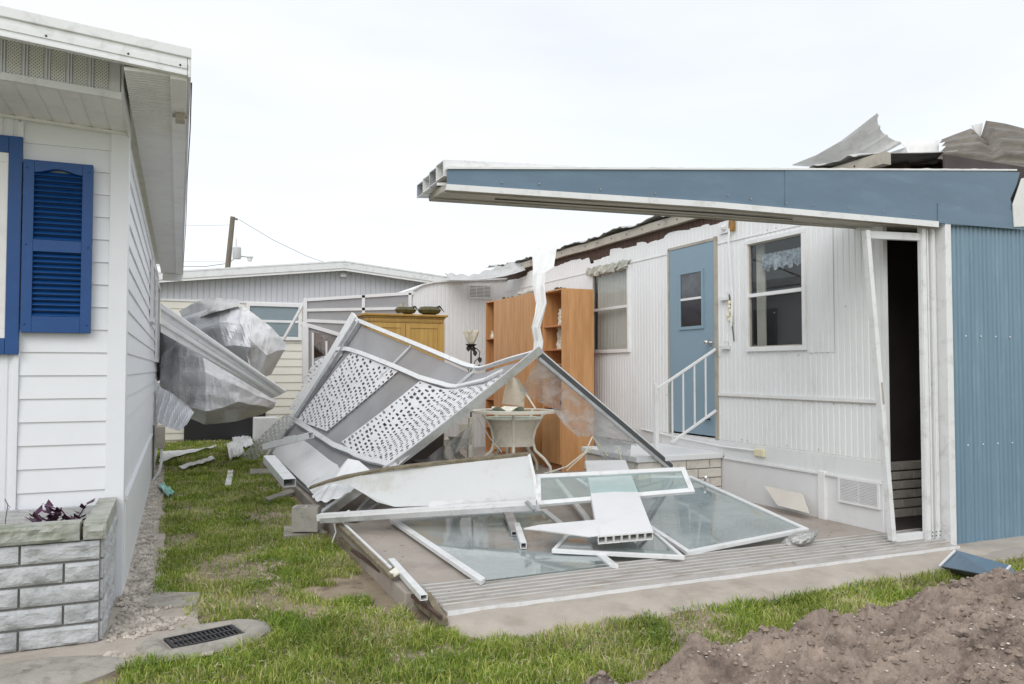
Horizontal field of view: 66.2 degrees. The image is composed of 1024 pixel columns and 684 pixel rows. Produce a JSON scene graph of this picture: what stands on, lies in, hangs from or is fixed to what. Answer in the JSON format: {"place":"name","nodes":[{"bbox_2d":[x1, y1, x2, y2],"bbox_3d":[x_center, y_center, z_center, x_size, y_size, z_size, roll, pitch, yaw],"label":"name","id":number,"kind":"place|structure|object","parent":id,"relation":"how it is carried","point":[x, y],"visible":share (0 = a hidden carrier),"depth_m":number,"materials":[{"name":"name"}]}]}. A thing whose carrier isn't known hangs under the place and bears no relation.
{"place":"outdoors","nodes":[
{"label":"outdoors","id":0,"kind":"place"},
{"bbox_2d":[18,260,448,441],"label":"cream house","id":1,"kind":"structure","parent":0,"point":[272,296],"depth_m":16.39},
{"bbox_2d":[246,302,301,339],"bbox_3d":[-4.952,-0.426,16.352,1.116,0.768,0.050,1,-2,-23],"label":"window","id":2,"kind":"structure","parent":1,"relation":"in","point":[278,316],"depth_m":16.41,"materials":[{"name":"white paint"}]},
{"bbox_2d":[282,302,302,339],"bbox_3d":[-3.884,-0.390,14.000,0.425,0.713,0.060,0,-2,3],"label":"leaning bar","id":3,"kind":"object","parent":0,"point":[292,322],"visible":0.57,"depth_m":13.97,"materials":[{"name":"white paint"}]},
{"bbox_2d":[0,0,1023,275],"label":"sky","id":4,"kind":"structure","parent":0,"point":[317,125],"materials":[{"name":"white"}]},
{"bbox_2d":[16,439,1023,683],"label":"ground","id":5,"kind":"structure","parent":0,"point":[365,582],"depth_m":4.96,"materials":[{"name":"plant"}]},
{"bbox_2d":[0,497,117,652],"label":"brick planter","id":6,"kind":"object","parent":5,"relation":"on","point":[57,586],"visible":1,"depth_m":4.10,"materials":[{"name":"stone"}]},
{"bbox_2d":[25,498,94,529],"bbox_3d":[-2.579,1.006,4.460,0.354,0.197,0.267,1,-2,-23],"label":"purple plant","id":7,"kind":"object","parent":6,"relation":"on","point":[48,506],"visible":0.41,"depth_m":4.44,"materials":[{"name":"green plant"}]},
{"bbox_2d":[0,655,122,683],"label":"stepping stone","id":8,"kind":"object","parent":5,"relation":"on","point":[85,669],"visible":0.97,"depth_m":3.72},
{"bbox_2d":[0,5,191,596],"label":"white mobile home","id":9,"kind":"object","parent":5,"relation":"on","point":[95,132],"visible":0.95,"depth_m":4.91,"materials":[{"name":"plastic"}]},
{"bbox_2d":[0,152,8,337],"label":"window","id":10,"kind":"structure","parent":9,"relation":"in","point":[4,157],"depth_m":4.78,"materials":[{"name":"white paint"}]},
{"bbox_2d":[150,260,155,324],"bbox_3d":[-4.329,-0.586,9.457,0.035,0.720,0.750,1,-2,-23],"label":"window","id":11,"kind":"structure","parent":9,"relation":"in","point":[153,269],"depth_m":9.12,"materials":[{"name":"white paint"}]},
{"bbox_2d":[154,279,159,362],"bbox_3d":[-5.296,-0.283,11.726,0.035,1.170,1.300,1,-2,-23],"label":"window","id":12,"kind":"structure","parent":9,"relation":"in","point":[157,302],"depth_m":11.14,"materials":[{"name":"white paint"}]},
{"bbox_2d":[151,425,164,480],"bbox_3d":[-4.594,1.446,10.198,0.155,0.729,0.110,1,-2,-23],"label":"meter box","id":13,"kind":"object","parent":9,"relation":"attached to","point":[160,437],"visible":0.98,"depth_m":10.17,"materials":[{"name":"grey metal"}]},
{"bbox_2d":[157,324,175,380],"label":"crumpled roof sheet","id":14,"kind":"object","parent":9,"relation":"attached to","point":[166,342],"visible":0.53,"depth_m":12.69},
{"bbox_2d":[155,386,193,430],"bbox_3d":[-4.797,0.928,11.033,0.755,0.607,0.323,-1,-2,17],"label":"crumpled roof sheet","id":15,"kind":"object","parent":9,"relation":"hanging from","point":[173,411],"visible":1,"depth_m":11.05,"materials":[{"name":"metal"}]},
{"bbox_2d":[160,342,275,424],"bbox_3d":[-4.777,0.592,12.090,2.282,1.391,1.251,-1,-2,16],"label":"crumpled roof sheet","id":16,"kind":"object","parent":9,"relation":"attached to","point":[206,391],"visible":0.66,"depth_m":11.62,"materials":[{"name":"metal"}]},
{"bbox_2d":[161,303,286,397],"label":"gutter beams","id":17,"kind":"structure","parent":9,"relation":"attached to","point":[175,326],"depth_m":10.52,"materials":[{"name":"metal"}]},
{"bbox_2d":[183,307,267,376],"bbox_3d":[-4.819,0.008,12.944,2.167,1.192,0.891,-1,-2,29],"label":"crumpled roof sheet","id":18,"kind":"object","parent":9,"relation":"attached to","point":[225,329],"visible":0.39,"depth_m":12.38,"materials":[{"name":"metal"}]},
{"bbox_2d":[179,298,239,316],"bbox_3d":[-5.005,-0.525,13.095,1.287,0.432,0.653,-1,-2,36],"label":"crumpled roof sheet","id":19,"kind":"object","parent":18,"relation":"on","point":[212,305],"visible":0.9,"depth_m":13.02,"materials":[{"name":"metal"}]},
{"bbox_2d":[240,304,286,374],"bbox_3d":[-4.093,-0.051,12.521,0.815,1.166,0.666,0,-2,5],"label":"crumpled roof sheet","id":20,"kind":"object","parent":18,"relation":"on","point":[268,344],"visible":0.88,"depth_m":12.40,"materials":[{"name":"metal"}]},
{"bbox_2d":[0,460,213,667],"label":"gravel strip","id":21,"kind":"object","parent":5,"relation":"on","point":[120,644],"visible":0.37,"depth_m":4.16,"materials":[{"name":"gravel"}]},
{"bbox_2d":[103,465,186,656],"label":"gravel","id":22,"kind":"structure","parent":21,"relation":"on","point":[141,562],"depth_m":5.10,"materials":[{"name":"gravel"}]},
{"bbox_2d":[158,481,174,496],"bbox_3d":[-4.036,1.719,9.169,0.092,0.071,1.019,1,-2,-31],"label":"teal wrapper","id":23,"kind":"object","parent":5,"relation":"on","point":[168,490],"visible":1,"depth_m":9.06,"materials":[{"name":"plastic"}]},
{"bbox_2d":[145,591,200,608],"bbox_3d":[-2.122,1.625,4.915,0.308,0.050,0.390,1,-2,-16],"label":"paving stone","id":24,"kind":"object","parent":5,"relation":"on","point":[160,598],"visible":0.66,"depth_m":4.87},
{"bbox_2d":[158,445,215,461],"bbox_3d":[-5.639,1.852,13.139,0.638,0.049,2.597,0,-2,1],"label":"vinyl scrap","id":25,"kind":"object","parent":5,"relation":"on","point":[171,454],"visible":0.96,"depth_m":13.13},
{"bbox_2d":[179,456,214,468],"bbox_3d":[-4.674,1.793,11.720,0.192,0.048,1.504,0,-2,1],"label":"vinyl strip","id":26,"kind":"object","parent":5,"relation":"on","point":[204,460],"visible":1,"depth_m":11.60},
{"bbox_2d":[136,619,271,657],"bbox_3d":[-1.637,1.598,4.227,0.429,0.072,0.717,-2,-3,43],"label":"concrete pad","id":27,"kind":"object","parent":5,"relation":"on","point":[236,629],"visible":0.92,"depth_m":4.18,"materials":[{"name":"grey concrete"}]},
{"bbox_2d":[227,436,243,459],"bbox_3d":[-4.841,1.830,13.708,0.261,0.101,3.708,1,-2,-20],"label":"crushed gutter end","id":28,"kind":"object","parent":5,"relation":"on","point":[234,449],"visible":0.99,"depth_m":13.25,"materials":[{"name":"white metal"}]},
{"bbox_2d":[232,435,253,447],"bbox_3d":[-5.191,1.904,15.115,0.356,0.106,2.834,1,-2,-20],"label":"crushed vinyl","id":29,"kind":"object","parent":5,"relation":"on","point":[247,441],"visible":0.67,"depth_m":14.93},
{"bbox_2d":[250,469,272,475],"bbox_3d":[-3.504,1.823,10.969,0.301,0.050,0.564,1,-2,-18],"label":"paving stone","id":30,"kind":"object","parent":5,"relation":"on","point":[255,471],"visible":0.56,"depth_m":10.88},
{"bbox_2d":[253,416,277,441],"bbox_3d":[-4.884,1.745,15.542,0.450,0.520,0.300,1,-2,-23],"label":"white crate","id":31,"kind":"object","parent":5,"relation":"on","point":[261,425],"visible":0.51,"depth_m":15.39,"materials":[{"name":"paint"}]},
{"bbox_2d":[264,488,294,502],"bbox_3d":[-2.601,1.749,8.964,0.156,0.050,0.874,0,-2,10],"label":"paving stone","id":32,"kind":"object","parent":5,"relation":"on","point":[290,492],"visible":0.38,"depth_m":8.87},
{"bbox_2d":[283,526,324,540],"bbox_3d":[-1.861,1.684,6.935,0.359,0.060,0.416,1,-2,-23],"label":"paving stone","id":33,"kind":"object","parent":5,"relation":"on","point":[292,534],"visible":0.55,"depth_m":6.78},
{"bbox_2d":[291,505,320,531],"bbox_3d":[-1.784,1.530,6.818,0.223,0.210,0.130,0,-2,0],"label":"cinder block","id":34,"kind":"object","parent":33,"relation":"on","point":[304,518],"depth_m":6.75,"materials":[{"name":"concrete"}]},
{"bbox_2d":[241,312,543,512],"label":"fallen screen wall","id":35,"kind":"structure","parent":5,"relation":"on","point":[369,399],"depth_m":9.43,"materials":[{"name":"white metal"}]},
{"bbox_2d":[263,455,295,487],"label":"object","id":36,"kind":"object","parent":35,"relation":"attached to","point":[279,471],"visible":1,"depth_m":8.56,"materials":[{"name":"white metal"}]},
{"bbox_2d":[262,432,313,449],"bbox_3d":[-2.785,1.230,9.750,0.745,0.243,0.100,-1,-2,25],"label":"downspout","id":37,"kind":"object","parent":35,"relation":"attached to","point":[288,440],"visible":1,"depth_m":9.69,"materials":[{"name":"white metal"}]},
{"bbox_2d":[312,459,368,501],"bbox_3d":[-1.536,1.252,7.130,0.413,0.302,0.680,-1,-2,19],"label":"curled white sheet","id":38,"kind":"object","parent":35,"relation":"on","point":[326,493],"visible":0.75,"depth_m":7.03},
{"bbox_2d":[435,425,471,458],"bbox_3d":[-0.723,1.111,8.254,0.619,0.531,0.228,0,-2,2],"label":"torn film","id":39,"kind":"object","parent":35,"relation":"hanging from","point":[469,428],"visible":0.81,"depth_m":8.26,"materials":[{"name":"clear plastic"}]},
{"bbox_2d":[448,437,465,458],"bbox_3d":[-0.585,1.170,8.605,0.240,0.267,0.108,0,-2,0],"label":"cloth strip","id":40,"kind":"object","parent":35,"relation":"hanging from","point":[457,454],"visible":0.77,"depth_m":8.62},
{"bbox_2d":[531,243,563,351],"bbox_3d":[0.315,-0.539,8.201,0.320,1.337,2.298,0,-2,9],"label":"torn membrane","id":41,"kind":"object","parent":35,"relation":"on","point":[543,257],"visible":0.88,"depth_m":7.89,"materials":[{"name":"white plastic"}]},
{"bbox_2d":[521,353,675,474],"bbox_3d":[0.874,0.738,7.766,1.904,1.276,0.381,2,-2,-38],"label":"fallen vinyl frame","id":42,"kind":"object","parent":35,"relation":"attached to","point":[601,410],"visible":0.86,"depth_m":7.62,"materials":[{"name":"white paint"}]},
{"bbox_2d":[316,499,539,522],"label":"aluminium beam","id":43,"kind":"structure","parent":5,"relation":"on","point":[442,510],"depth_m":6.37,"materials":[{"name":"metal"}]},
{"bbox_2d":[308,452,536,506],"bbox_3d":[-0.796,1.157,6.668,2.060,0.440,0.352,0,-2,8],"label":"insulated panel","id":44,"kind":"object","parent":43,"relation":"on","point":[501,477],"visible":0.89,"depth_m":6.62,"materials":[{"name":"white metal"}]},
{"bbox_2d":[426,592,445,616],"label":"bent sill end","id":45,"kind":"structure","parent":5,"relation":"on","point":[432,601],"depth_m":4.54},
{"bbox_2d":[264,447,880,610],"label":"porch slab","id":46,"kind":"structure","parent":5,"relation":"on","point":[429,567],"depth_m":6.45,"materials":[{"name":"concrete"}]},
{"bbox_2d":[336,523,395,578],"bbox_3d":[-1.107,1.510,5.785,0.045,0.030,1.798,1,-2,-23],"label":"grimy rail","id":47,"kind":"object","parent":46,"relation":"on","point":[381,566],"visible":1,"depth_m":5.57,"materials":[{"name":"metal"}]},
{"bbox_2d":[341,522,391,567],"bbox_3d":[-1.118,1.493,5.879,0.020,0.012,1.690,1,-2,-23],"label":"edge capping","id":48,"kind":"object","parent":47,"relation":"on","point":[377,555],"visible":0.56,"depth_m":5.68,"materials":[{"name":"white metal"}]},
{"bbox_2d":[355,499,379,521],"bbox_3d":[-1.335,1.536,7.282,0.090,0.099,0.829,0,-2,9],"label":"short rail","id":49,"kind":"object","parent":46,"relation":"on","point":[371,504],"visible":0.22,"depth_m":7.30,"materials":[{"name":"metal"}]},
{"bbox_2d":[338,537,447,625],"bbox_3d":[-0.898,1.598,5.444,0.050,0.035,2.381,1,-2,-26],"label":"broken edge board","id":50,"kind":"object","parent":46,"relation":"attached to","point":[349,547],"visible":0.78,"depth_m":4.60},
{"bbox_2d":[351,549,442,618],"bbox_3d":[-0.804,1.553,5.159,0.020,0.020,1.821,1,-2,-27],"label":"rusty strip","id":51,"kind":"object","parent":50,"relation":"on","point":[434,612],"visible":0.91,"depth_m":4.69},
{"bbox_2d":[356,313,447,360],"bbox_3d":[-1.615,0.677,11.346,1.234,2.125,0.650,1,-2,-23],"label":"pine armoire","id":52,"kind":"object","parent":46,"relation":"on","point":[427,330],"visible":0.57,"depth_m":11.18,"materials":[{"name":"wood"}]},
{"bbox_2d":[368,322,404,343],"bbox_3d":[-1.762,0.678,10.994,0.544,1.900,0.020,1,-2,-23],"label":"door","id":53,"kind":"structure","parent":52,"relation":"in","point":[398,328],"depth_m":11.05,"materials":[{"name":"yellow wood"}]},
{"bbox_2d":[395,306,418,313],"bbox_3d":[-1.523,-0.456,11.257,0.318,0.133,0.225,2,-3,-45],"label":"glass bowl","id":54,"kind":"object","parent":52,"relation":"on","point":[407,310],"visible":0.88,"depth_m":11.18,"materials":[{"name":"green glass"}]},
{"bbox_2d":[406,323,441,360],"bbox_3d":[-1.257,0.685,11.211,0.544,1.900,0.020,1,-2,-23],"label":"door","id":55,"kind":"structure","parent":52,"relation":"in","point":[430,335],"depth_m":11.25,"materials":[{"name":"yellow wood"}]},
{"bbox_2d":[418,306,443,314],"bbox_3d":[-1.195,-0.458,11.399,0.349,0.146,0.248,2,-3,-46],"label":"glass bowl","id":56,"kind":"object","parent":52,"relation":"on","point":[428,310],"visible":0.89,"depth_m":11.32,"materials":[{"name":"green glass"}]},
{"bbox_2d":[388,558,427,600],"bbox_3d":[-0.663,1.474,4.913,0.045,0.035,0.919,1,-2,-20],"label":"open channel","id":57,"kind":"object","parent":46,"relation":"on","point":[415,588],"visible":0.96,"depth_m":4.78,"materials":[{"name":"white metal"}]},
{"bbox_2d":[402,433,443,464],"bbox_3d":[-1.363,1.304,10.589,0.800,0.820,0.400,1,-2,-23],"label":"dark low cabinet","id":58,"kind":"object","parent":46,"relation":"on","point":[430,449],"visible":0.03,"depth_m":10.49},
{"bbox_2d":[401,278,507,447],"bbox_3d":[-1.171,0.357,14.217,1.714,2.962,1.550,1,-2,-23],"label":"utility room","id":59,"kind":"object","parent":46,"relation":"on","point":[462,304],"visible":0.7,"depth_m":13.59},
{"bbox_2d":[302,292,413,381],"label":"screen wall","id":60,"kind":"structure","parent":59,"relation":"attached to","point":[332,313],"depth_m":12.70,"materials":[{"name":"metal"}]},
{"bbox_2d":[300,321,338,335],"bbox_3d":[-3.000,-0.180,12.658,0.820,0.282,0.070,1,-2,-23],"label":"fallen rail","id":61,"kind":"object","parent":60,"relation":"attached to","point":[318,328],"visible":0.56,"depth_m":12.58,"materials":[{"name":"metal"}]},
{"bbox_2d":[313,332,336,357],"bbox_3d":[-2.916,0.059,12.686,0.580,0.426,0.001,1,-2,-23],"label":"bronze window pane","id":62,"kind":"object","parent":60,"relation":"attached to","point":[319,344],"visible":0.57,"depth_m":12.62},
{"bbox_2d":[443,417,473,458],"bbox_3d":[-0.672,1.240,10.011,0.375,0.559,0.484,0,-2,0],"label":"wicker armchair","id":63,"kind":"object","parent":46,"relation":"on","point":[466,438],"visible":0.66,"depth_m":9.80,"materials":[{"name":"wicker"}]},
{"bbox_2d":[463,329,481,416],"bbox_3d":[-0.601,0.782,11.588,0.289,1.933,0.280,1,-2,-23],"label":"floor lamp","id":64,"kind":"object","parent":46,"relation":"on","point":[471,336],"visible":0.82,"depth_m":11.57,"materials":[{"name":"glass"}]},
{"bbox_2d":[485,300,495,452],"bbox_3d":[-0.140,0.565,12.807,0.480,2.450,0.380,1,-2,-23],"label":"shelf unit","id":65,"kind":"object","parent":46,"relation":"on","point":[489,403],"visible":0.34,"depth_m":12.90,"materials":[{"name":"orange wood"}]},
{"bbox_2d":[471,408,554,473],"bbox_3d":[0.016,1.291,10.190,1.058,0.822,0.914,1,-2,-23],"label":"wicker table","id":66,"kind":"object","parent":46,"relation":"on","point":[513,431],"visible":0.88,"depth_m":9.98,"materials":[{"name":"beige wicker"}]},
{"bbox_2d":[492,406,523,410],"bbox_3d":[-0.052,0.865,10.201,0.420,0.060,0.200,0,-2,0],"label":"crumpled bag","id":67,"kind":"object","parent":66,"relation":"on","point":[509,408],"visible":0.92,"depth_m":10.18,"materials":[{"name":"plastic"}]},
{"bbox_2d":[494,293,542,464],"bbox_3d":[0.243,0.539,11.895,0.498,2.440,1.560,1,-2,-23],"label":"tall cupboard","id":68,"kind":"object","parent":46,"relation":"on","point":[513,322],"visible":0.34,"depth_m":11.59,"materials":[{"name":"orange wood"}]},
{"bbox_2d":[502,377,535,453],"bbox_3d":[0.109,1.114,11.193,0.539,1.242,0.516,0,-2,7],"label":"wicker chair","id":69,"kind":"object","parent":46,"relation":"on","point":[514,389],"visible":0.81,"depth_m":11.39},
{"bbox_2d":[542,288,593,471],"bbox_3d":[0.755,0.508,10.706,0.498,2.420,0.590,1,-2,-23],"label":"bookcase","id":70,"kind":"object","parent":46,"relation":"on","point":[562,443],"visible":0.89,"depth_m":10.47,"materials":[{"name":"orange wood"}]},
{"bbox_2d":[553,479,590,520],"bbox_3d":[0.559,1.517,7.757,0.050,0.070,2.295,0,-2,-4],"label":"loose stile","id":71,"kind":"object","parent":46,"relation":"on","point":[577,507],"visible":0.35,"depth_m":7.44,"materials":[{"name":"white metal"}]},
{"bbox_2d":[585,460,652,543],"bbox_3d":[0.846,1.276,6.524,0.394,0.357,2.062,0,-2,3],"label":"square tube decking","id":72,"kind":"object","parent":46,"relation":"on","point":[619,513],"visible":0.89,"depth_m":6.12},
{"bbox_2d":[524,520,598,536],"bbox_3d":[0.351,1.358,5.702,0.567,0.085,0.360,0,-2,7],"label":"bent side plate","id":73,"kind":"object","parent":72,"relation":"on","point":[588,528],"visible":1,"depth_m":5.73,"materials":[{"name":"metal"}]},
{"bbox_2d":[535,467,694,506],"bbox_3d":[0.838,1.206,6.572,1.331,0.280,0.305,0,-2,-6],"label":"window sash","id":74,"kind":"object","parent":72,"relation":"on","point":[689,489],"depth_m":6.62,"materials":[{"name":"white metal"}]},
{"bbox_2d":[582,443,722,488],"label":"steps","id":75,"kind":"structure","parent":46,"relation":"on","point":[700,464],"depth_m":8.30,"materials":[{"name":"beige brick"}]},
{"bbox_2d":[653,348,716,450],"bbox_3d":[1.843,0.620,8.339,0.777,1.114,0.054,1,-2,-23],"label":"hand rail","id":76,"kind":"object","parent":75,"relation":"on","point":[656,387],"visible":0.88,"depth_m":8.27,"materials":[{"name":"metal"}]},
{"bbox_2d":[485,150,957,531],"bbox_3d":[2.779,-0.126,11.539,3.600,3.745,9.620,1,-2,-23],"label":"damaged mobile home","id":77,"kind":"object","parent":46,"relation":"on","point":[674,296],"visible":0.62,"depth_m":8.04,"materials":[{"name":"white paint"}]},
{"bbox_2d":[445,262,524,280],"bbox_3d":[-0.462,-1.200,13.225,1.378,0.370,0.443,0,-2,0],"label":"wavy roof sheet","id":78,"kind":"object","parent":77,"relation":"attached to","point":[509,268],"visible":1,"depth_m":13.20,"materials":[{"name":"metal"}]},
{"bbox_2d":[586,259,630,275],"bbox_3d":[1.283,-0.992,10.609,0.126,0.144,1.080,1,-2,-23],"label":"frilled awning","id":79,"kind":"object","parent":77,"relation":"attached to","point":[612,266],"visible":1,"depth_m":10.59,"materials":[{"name":"grey fabric"}]},
{"bbox_2d":[590,264,630,353],"bbox_3d":[1.352,-0.419,10.608,0.116,1.135,1.020,1,-2,-23],"label":"window","id":80,"kind":"structure","parent":77,"relation":"in","point":[614,319],"depth_m":10.61,"materials":[{"name":"glass"}]},
{"bbox_2d":[669,241,714,435],"bbox_3d":[2.017,-0.029,8.903,0.120,2.130,0.850,1,-2,-23],"label":"door","id":81,"kind":"structure","parent":77,"relation":"in","point":[691,268],"depth_m":8.90,"materials":[{"name":"blue paint"}]},
{"bbox_2d":[744,228,807,351],"bbox_3d":[2.620,-0.481,7.703,0.148,1.140,0.840,1,-2,-23],"label":"window","id":82,"kind":"structure","parent":77,"relation":"in","point":[764,261],"depth_m":7.87,"materials":[{"name":"white paint"}]},
{"bbox_2d":[793,113,900,166],"bbox_3d":[3.498,-2.091,8.367,1.109,0.395,0.590,-1,-2,34],"label":"curled roof sheet","id":83,"kind":"object","parent":77,"relation":"on","point":[869,136],"visible":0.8,"depth_m":8.27,"materials":[{"name":"metal"}]},
{"bbox_2d":[882,163,909,168],"bbox_3d":[3.674,-1.695,7.596,0.314,0.145,0.083,-1,-2,26],"label":"splintered timber","id":84,"kind":"object","parent":77,"relation":"attached to","point":[900,166],"visible":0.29,"depth_m":7.55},
{"bbox_2d":[900,138,938,163],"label":"white roof sheet","id":85,"kind":"object","parent":77,"relation":"on","point":[925,145],"visible":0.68,"depth_m":7.70,"materials":[{"name":"plastic"}]},
{"bbox_2d":[907,162,942,168],"bbox_3d":[4.462,-1.706,7.768,1.043,0.258,0.036,-1,-2,17],"label":"torn roof sheathing","id":86,"kind":"object","parent":77,"relation":"attached to","point":[938,165],"depth_m":7.84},
{"bbox_2d":[937,121,1023,166],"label":"dark roof sheet","id":87,"kind":"object","parent":77,"relation":"on","point":[998,142],"visible":0.88,"depth_m":7.19,"materials":[{"name":"metal"}]},
{"bbox_2d":[764,486,808,512],"bbox_3d":[2.546,1.458,7.308,0.132,0.138,0.705,1,-2,-23],"label":"loose board","id":88,"kind":"object","parent":46,"relation":"on","point":[788,499],"visible":1,"depth_m":7.28,"materials":[{"name":"wood"}]},
{"bbox_2d":[133,468,1012,683],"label":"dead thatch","id":89,"kind":"object","parent":5,"relation":"on","point":[373,606],"visible":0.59,"depth_m":4.72,"materials":[{"name":"plant"}]},
{"bbox_2d":[420,528,959,615],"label":"deck","id":90,"kind":"structure","parent":5,"relation":"on","point":[502,591],"depth_m":5.25,"materials":[{"name":"wood"}]},
{"bbox_2d":[390,509,617,584],"bbox_3d":[0.015,1.515,6.080,1.407,0.060,2.151,1,-2,-23],"label":"glass door","id":91,"kind":"structure","parent":90,"relation":"on","point":[463,544],"depth_m":5.91,"materials":[{"name":"glass"}]},
{"bbox_2d":[503,512,516,535],"bbox_3d":[-0.005,1.489,6.497,0.075,0.065,0.775,0,-2,-5],"label":"channel stub","id":92,"kind":"object","parent":91,"relation":"on","point":[509,517],"visible":0.62,"depth_m":6.44,"materials":[{"name":"metal"}]},
{"bbox_2d":[514,522,526,548],"bbox_3d":[0.061,1.477,6.009,0.045,0.065,0.647,0,-2,-4],"label":"square tube","id":93,"kind":"object","parent":91,"relation":"on","point":[522,542],"visible":0.94,"depth_m":5.87,"materials":[{"name":"white metal"}]},
{"bbox_2d":[552,531,684,559],"bbox_3d":[0.708,1.487,5.781,0.889,0.055,0.843,0,-2,-5],"label":"window sash","id":94,"kind":"object","parent":91,"relation":"on","point":[658,543],"depth_m":5.63,"materials":[{"name":"white metal"}]},
{"bbox_2d":[572,475,808,555],"bbox_3d":[1.546,1.441,7.064,1.247,0.244,2.841,0,-2,-12],"label":"glass door","id":95,"kind":"structure","parent":90,"relation":"on","point":[665,511],"depth_m":6.60,"materials":[{"name":"glass"}]},
{"bbox_2d":[781,530,818,546],"bbox_3d":[2.184,1.493,5.943,0.263,0.136,0.173,1,-2,-23],"label":"foil duct","id":96,"kind":"object","parent":90,"relation":"on","point":[802,538],"visible":0.95,"depth_m":5.89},
{"bbox_2d":[861,230,919,540],"bbox_3d":[3.007,0.329,6.163,0.636,2.424,0.072,1,-2,-24],"label":"door stile","id":97,"kind":"object","parent":90,"relation":"on","point":[868,236],"depth_m":6.07,"materials":[{"name":"white metal"}]},
{"bbox_2d":[892,227,940,541],"bbox_3d":[3.221,0.331,6.274,0.485,2.530,0.068,1,-2,-23],"label":"door frame","id":98,"kind":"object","parent":90,"relation":"on","point":[930,473],"depth_m":6.30,"materials":[{"name":"white metal"}]},
{"bbox_2d":[443,536,1023,641],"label":"sand apron","id":99,"kind":"object","parent":5,"relation":"on","point":[523,620],"visible":0.38,"depth_m":4.93,"materials":[{"name":"concrete"}]},
{"bbox_2d":[584,567,1023,683],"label":"soil mound","id":100,"kind":"object","parent":5,"relation":"on","point":[721,669],"visible":0.51,"depth_m":3.77,"materials":[{"name":"soil"}]},
{"bbox_2d":[585,569,1023,683],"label":"soil clods","id":101,"kind":"object","parent":100,"relation":"on","point":[845,666],"visible":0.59,"depth_m":3.75,"materials":[{"name":"soil"}]},
{"bbox_2d":[634,569,1023,683],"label":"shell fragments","id":102,"kind":"object","parent":100,"relation":"on","point":[876,651],"visible":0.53,"depth_m":3.74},
{"bbox_2d":[751,155,1023,545],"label":"blue shed","id":103,"kind":"structure","parent":5,"relation":"on","point":[980,307],"depth_m":6.58,"materials":[{"name":"paint"}]},
{"bbox_2d":[417,160,1023,232],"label":"roof header","id":104,"kind":"object","parent":103,"relation":"attached to","point":[906,200],"visible":0.99,"depth_m":5.65,"materials":[{"name":"blue metal"}]},
{"bbox_2d":[1012,178,1023,226],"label":"bent white sheet","id":105,"kind":"object","parent":104,"relation":"attached to","point":[1018,210],"visible":1,"depth_m":6.67,"materials":[{"name":"plastic"}]},
{"bbox_2d":[938,550,1013,576],"bbox_3d":[3.231,1.544,5.261,0.410,0.155,0.807,0,-2,1],"label":"bent blue panel","id":106,"kind":"object","parent":5,"relation":"on","point":[961,563],"visible":0.56,"depth_m":5.37,"materials":[{"name":"metal"}]},
{"bbox_2d":[556,309,560,348],"bbox_3d":[0.708,-0.183,10.682,0.085,0.573,0.416,1,-2,-23],"label":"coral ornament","id":107,"kind":"object","parent":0,"point":[558,344],"visible":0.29,"depth_m":10.78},
{"bbox_2d":[975,548,1023,562],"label":"path","id":108,"kind":"structure","parent":0,"point":[1003,554],"depth_m":5.99,"materials":[{"name":"concrete"}]},
{"label":"terrain","id":109,"kind":"structure","parent":0,"visible":0},
{"bbox_2d":[225,216,252,267],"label":"utility pole","id":110,"kind":"object","parent":109,"relation":"on","point":[236,252],"visible":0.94,"depth_m":45.87,"materials":[{"name":"brown wood"}]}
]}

